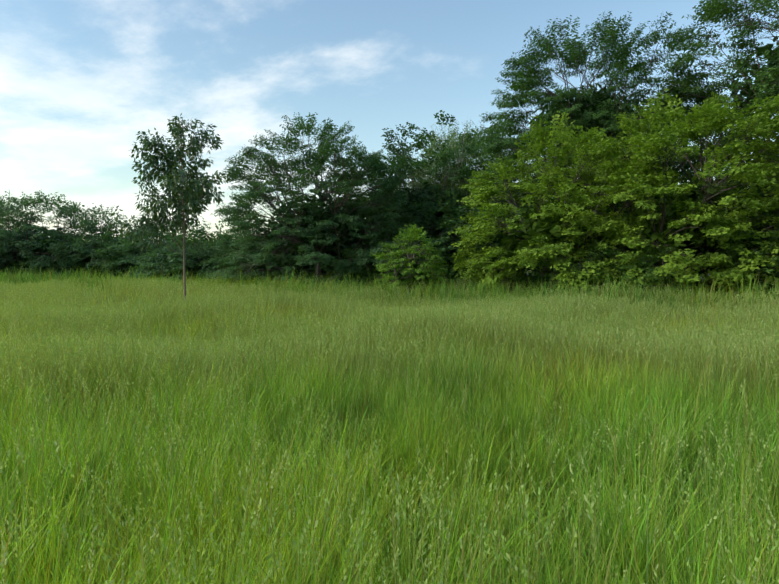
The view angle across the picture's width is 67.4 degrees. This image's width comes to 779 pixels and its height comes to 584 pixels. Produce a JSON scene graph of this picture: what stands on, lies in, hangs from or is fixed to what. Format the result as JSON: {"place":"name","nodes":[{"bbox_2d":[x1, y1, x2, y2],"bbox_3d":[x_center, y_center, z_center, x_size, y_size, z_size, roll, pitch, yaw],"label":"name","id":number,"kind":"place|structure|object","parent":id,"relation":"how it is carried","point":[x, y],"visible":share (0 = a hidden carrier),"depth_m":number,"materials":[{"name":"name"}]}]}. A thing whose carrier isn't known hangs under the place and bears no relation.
{"place":"outdoors","nodes":[
{"label":"outdoors","id":0,"kind":"place"},
{"bbox_2d":[0,0,778,239],"label":"sky","id":1,"kind":"structure","parent":0,"point":[79,79],"materials":[{"name":"blue"}]},
{"bbox_2d":[0,262,778,583],"bbox_3d":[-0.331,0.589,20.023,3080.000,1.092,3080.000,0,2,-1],"label":"meadow ground","id":2,"kind":"structure","parent":0,"point":[501,485],"depth_m":4.14,"materials":[{"name":"green plant"}]},
{"bbox_2d":[0,195,46,273],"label":"shrub","id":3,"kind":"object","parent":2,"relation":"on","point":[17,223],"visible":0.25,"depth_m":40.00,"materials":[{"name":"green plant"}]},
{"bbox_2d":[0,254,54,278],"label":"hedge shrub","id":4,"kind":"object","parent":2,"relation":"on","point":[6,262],"visible":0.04,"depth_m":41.05,"materials":[{"name":"green plant"}]},
{"bbox_2d":[9,230,81,276],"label":"hedge shrub","id":5,"kind":"object","parent":2,"relation":"on","point":[29,259],"visible":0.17,"depth_m":37.93,"materials":[{"name":"green plant"}]},
{"bbox_2d":[0,189,121,277],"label":"shrub","id":6,"kind":"object","parent":2,"relation":"on","point":[32,237],"visible":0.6,"depth_m":37.43,"materials":[{"name":"green plant"}]},
{"bbox_2d":[41,228,130,277],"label":"hedge shrub","id":7,"kind":"object","parent":2,"relation":"on","point":[74,262],"visible":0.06,"depth_m":37.26,"materials":[{"name":"green plant"}]},
{"bbox_2d":[47,203,175,278],"bbox_3d":[-17.708,-2.907,38.904,8.973,5.579,9.279,0,2,-1],"label":"shrub","id":8,"kind":"object","parent":2,"relation":"on","point":[85,251],"visible":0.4,"depth_m":36.59,"materials":[{"name":"green plant"}]},
{"bbox_2d":[80,235,189,278],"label":"hedge shrub","id":9,"kind":"object","parent":2,"relation":"on","point":[97,266],"visible":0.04,"depth_m":35.53,"materials":[{"name":"green plant"}]},
{"bbox_2d":[93,215,218,278],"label":"shrub","id":10,"kind":"object","parent":2,"relation":"on","point":[129,245],"visible":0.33,"depth_m":33.95,"materials":[{"name":"green plant"}]},
{"bbox_2d":[109,113,225,297],"bbox_3d":[-5.613,-1.797,15.469,2.978,5.768,2.995,0,2,-1],"label":"young cherry tree","id":11,"kind":"object","parent":2,"relation":"on","point":[181,199],"visible":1,"depth_m":14.99,"materials":[{"name":"green plant"}]},
{"bbox_2d":[127,235,215,279],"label":"hedge shrub","id":12,"kind":"object","parent":2,"relation":"on","point":[145,268],"visible":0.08,"depth_m":32.87,"materials":[{"name":"green plant"}]},
{"bbox_2d":[130,214,239,280],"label":"shrub","id":13,"kind":"object","parent":2,"relation":"on","point":[144,261],"visible":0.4,"depth_m":31.19,"materials":[{"name":"green plant"}]},
{"bbox_2d":[164,223,250,282],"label":"hedge shrub","id":14,"kind":"object","parent":2,"relation":"on","point":[180,268],"visible":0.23,"depth_m":30.59,"materials":[{"name":"green plant"}]},
{"bbox_2d":[194,211,315,282],"bbox_3d":[-7.160,-1.938,31.187,6.722,4.422,6.602,-1,2,-30],"label":"shrub","id":15,"kind":"object","parent":2,"relation":"on","point":[210,261],"visible":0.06,"depth_m":29.95,"materials":[{"name":"green plant"}]},
{"bbox_2d":[221,228,337,285],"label":"hedge shrub","id":16,"kind":"object","parent":2,"relation":"on","point":[302,267],"visible":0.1,"depth_m":28.64,"materials":[{"name":"green plant"}]},
{"bbox_2d":[203,112,419,292],"bbox_3d":[-3.416,-4.032,27.128,10.209,8.888,10.443,0,2,-1],"label":"round tree","id":17,"kind":"object","parent":2,"relation":"on","point":[294,233],"visible":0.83,"depth_m":25.24,"materials":[{"name":"green plant"}]},
{"bbox_2d":[278,192,419,281],"bbox_3d":[-1.943,-2.444,28.720,7.687,5.446,8.216,0,2,-1],"label":"hedge shrub","id":18,"kind":"object","parent":2,"relation":"on","point":[331,249],"visible":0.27,"depth_m":27.30,"materials":[{"name":"green plant"}]},
{"bbox_2d":[330,247,403,290],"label":"bush","id":19,"kind":"object","parent":2,"relation":"on","point":[372,272],"visible":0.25,"depth_m":24.75,"materials":[{"name":"green plant"}]},
{"bbox_2d":[342,144,454,198],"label":"dark tree","id":20,"kind":"object","parent":2,"relation":"on","point":[388,161],"visible":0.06,"depth_m":34.94,"materials":[{"name":"green plant"}]},
{"bbox_2d":[360,189,454,274],"bbox_3d":[0.952,-2.719,32.239,7.432,5.768,6.552,0,2,-1],"label":"hedge shrub","id":21,"kind":"object","parent":2,"relation":"on","point":[436,230],"depth_m":30.81,"materials":[{"name":"green plant"}]},
{"bbox_2d":[369,223,449,302],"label":"bright bush","id":22,"kind":"object","parent":2,"relation":"on","point":[408,269],"visible":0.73,"depth_m":21.13,"materials":[{"name":"green plant"}]},
{"bbox_2d":[352,122,500,253],"bbox_3d":[1.809,-4.347,31.103,8.574,9.074,8.867,0,2,-1],"label":"dark tree","id":23,"kind":"object","parent":2,"relation":"on","point":[421,192],"visible":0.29,"depth_m":29.92,"materials":[{"name":"green plant"}]},
{"bbox_2d":[355,191,518,286],"bbox_3d":[2.247,-2.012,27.338,7.780,4.920,7.289,0,2,-1],"label":"hedge shrub","id":24,"kind":"object","parent":2,"relation":"on","point":[445,247],"visible":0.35,"depth_m":25.91,"materials":[{"name":"green plant"}]},
{"bbox_2d":[377,110,533,187],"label":"tree","id":25,"kind":"object","parent":2,"relation":"on","point":[443,119],"visible":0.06,"depth_m":40.15,"materials":[{"name":"green plant"}]},
{"bbox_2d":[405,118,516,236],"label":"birch tree","id":26,"kind":"object","parent":2,"relation":"on","point":[453,134],"visible":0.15,"depth_m":33.22,"materials":[{"name":"green plant"}]},
{"bbox_2d":[425,245,498,289],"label":"bush","id":27,"kind":"object","parent":2,"relation":"on","point":[451,271],"visible":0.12,"depth_m":24.00,"materials":[{"name":"green plant"}]},
{"bbox_2d":[428,205,498,243],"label":"hedge shrub","id":28,"kind":"object","parent":2,"relation":"on","point":[459,209],"depth_m":29.69,"materials":[{"name":"green plant"}]},
{"bbox_2d":[434,122,565,234],"bbox_3d":[6.348,-5.080,35.745,9.700,10.281,10.230,0,2,-1],"label":"dark tree","id":29,"kind":"object","parent":2,"relation":"on","point":[473,156],"visible":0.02,"depth_m":33.66,"materials":[{"name":"green plant"}]},
{"bbox_2d":[429,187,589,293],"bbox_3d":[5.658,-2.043,25.912,7.788,5.284,7.402,1,2,27],"label":"hedge shrub","id":30,"kind":"object","parent":2,"relation":"on","point":[496,243],"visible":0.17,"depth_m":24.41,"materials":[{"name":"green plant"}]},
{"bbox_2d":[476,200,544,275],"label":"hedge shrub","id":31,"kind":"object","parent":2,"relation":"on","point":[526,268],"visible":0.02,"depth_m":27.80,"materials":[{"name":"green plant"}]},
{"bbox_2d":[507,254,599,293],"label":"bush","id":32,"kind":"object","parent":2,"relation":"on","point":[549,276],"visible":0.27,"depth_m":20.09,"materials":[{"name":"green plant"}]},
{"bbox_2d":[448,111,685,297],"bbox_3d":[6.785,-3.065,22.288,9.030,7.800,9.343,0,2,-1],"label":"maple tree","id":33,"kind":"object","parent":2,"relation":"on","point":[534,233],"visible":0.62,"depth_m":20.50,"materials":[{"name":"green plant"}]},
{"bbox_2d":[472,11,721,206],"bbox_3d":[9.326,-6.167,27.438,11.488,13.230,10.683,0,2,-1],"label":"ash tree","id":34,"kind":"object","parent":2,"relation":"on","point":[584,108],"visible":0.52,"depth_m":25.56,"materials":[{"name":"green plant"}]},
{"bbox_2d":[525,107,700,200],"bbox_3d":[15.373,-6.635,39.565,12.453,12.958,12.572,0,2,-1],"label":"tree","id":35,"kind":"object","parent":2,"relation":"on","point":[656,159],"depth_m":37.89,"materials":[{"name":"green plant"}]},
{"bbox_2d":[531,86,710,201],"bbox_3d":[13.164,-6.003,33.727,10.597,12.304,11.260,2,3,44],"label":"dark tree","id":36,"kind":"object","parent":2,"relation":"on","point":[687,164],"visible":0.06,"depth_m":31.79,"materials":[{"name":"green plant"}]},
{"bbox_2d":[530,197,731,295],"bbox_3d":[9.422,-1.710,23.256,7.658,4.839,7.586,0,2,-1],"label":"hedge shrub","id":37,"kind":"object","parent":2,"relation":"on","point":[627,211],"visible":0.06,"depth_m":21.61,"materials":[{"name":"green plant"}]},
{"bbox_2d":[573,232,702,298],"bbox_3d":[7.893,-0.521,18.852,3.916,2.954,3.845,0,2,-1],"label":"bush","id":38,"kind":"object","parent":2,"relation":"on","point":[620,269],"visible":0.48,"depth_m":18.35,"materials":[{"name":"green plant"}]},
{"bbox_2d":[547,88,778,302],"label":"maple tree","id":39,"kind":"object","parent":2,"relation":"on","point":[691,217],"visible":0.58,"depth_m":18.26,"materials":[{"name":"green plant"}]},
{"bbox_2d":[640,0,778,196],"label":"tall tree","id":40,"kind":"object","parent":2,"relation":"on","point":[750,91],"visible":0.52,"depth_m":22.75,"materials":[{"name":"green plant"}]},
{"bbox_2d":[657,159,778,297],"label":"hedge shrub","id":41,"kind":"object","parent":2,"relation":"on","point":[704,250],"visible":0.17,"depth_m":19.44,"materials":[{"name":"green plant"}]},
{"bbox_2d":[696,38,778,197],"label":"tree","id":42,"kind":"object","parent":2,"relation":"on","point":[761,43],"visible":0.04,"depth_m":32.65,"materials":[{"name":"green plant"}]},
{"bbox_2d":[701,122,778,296],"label":"maple tree","id":43,"kind":"object","parent":2,"relation":"on","point":[765,182],"visible":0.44,"depth_m":17.96,"materials":[{"name":"green plant"}]},
{"bbox_2d":[722,225,778,297],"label":"bush","id":44,"kind":"object","parent":2,"relation":"on","point":[770,286],"visible":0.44,"depth_m":17.20,"materials":[{"name":"green plant"}]}
]}

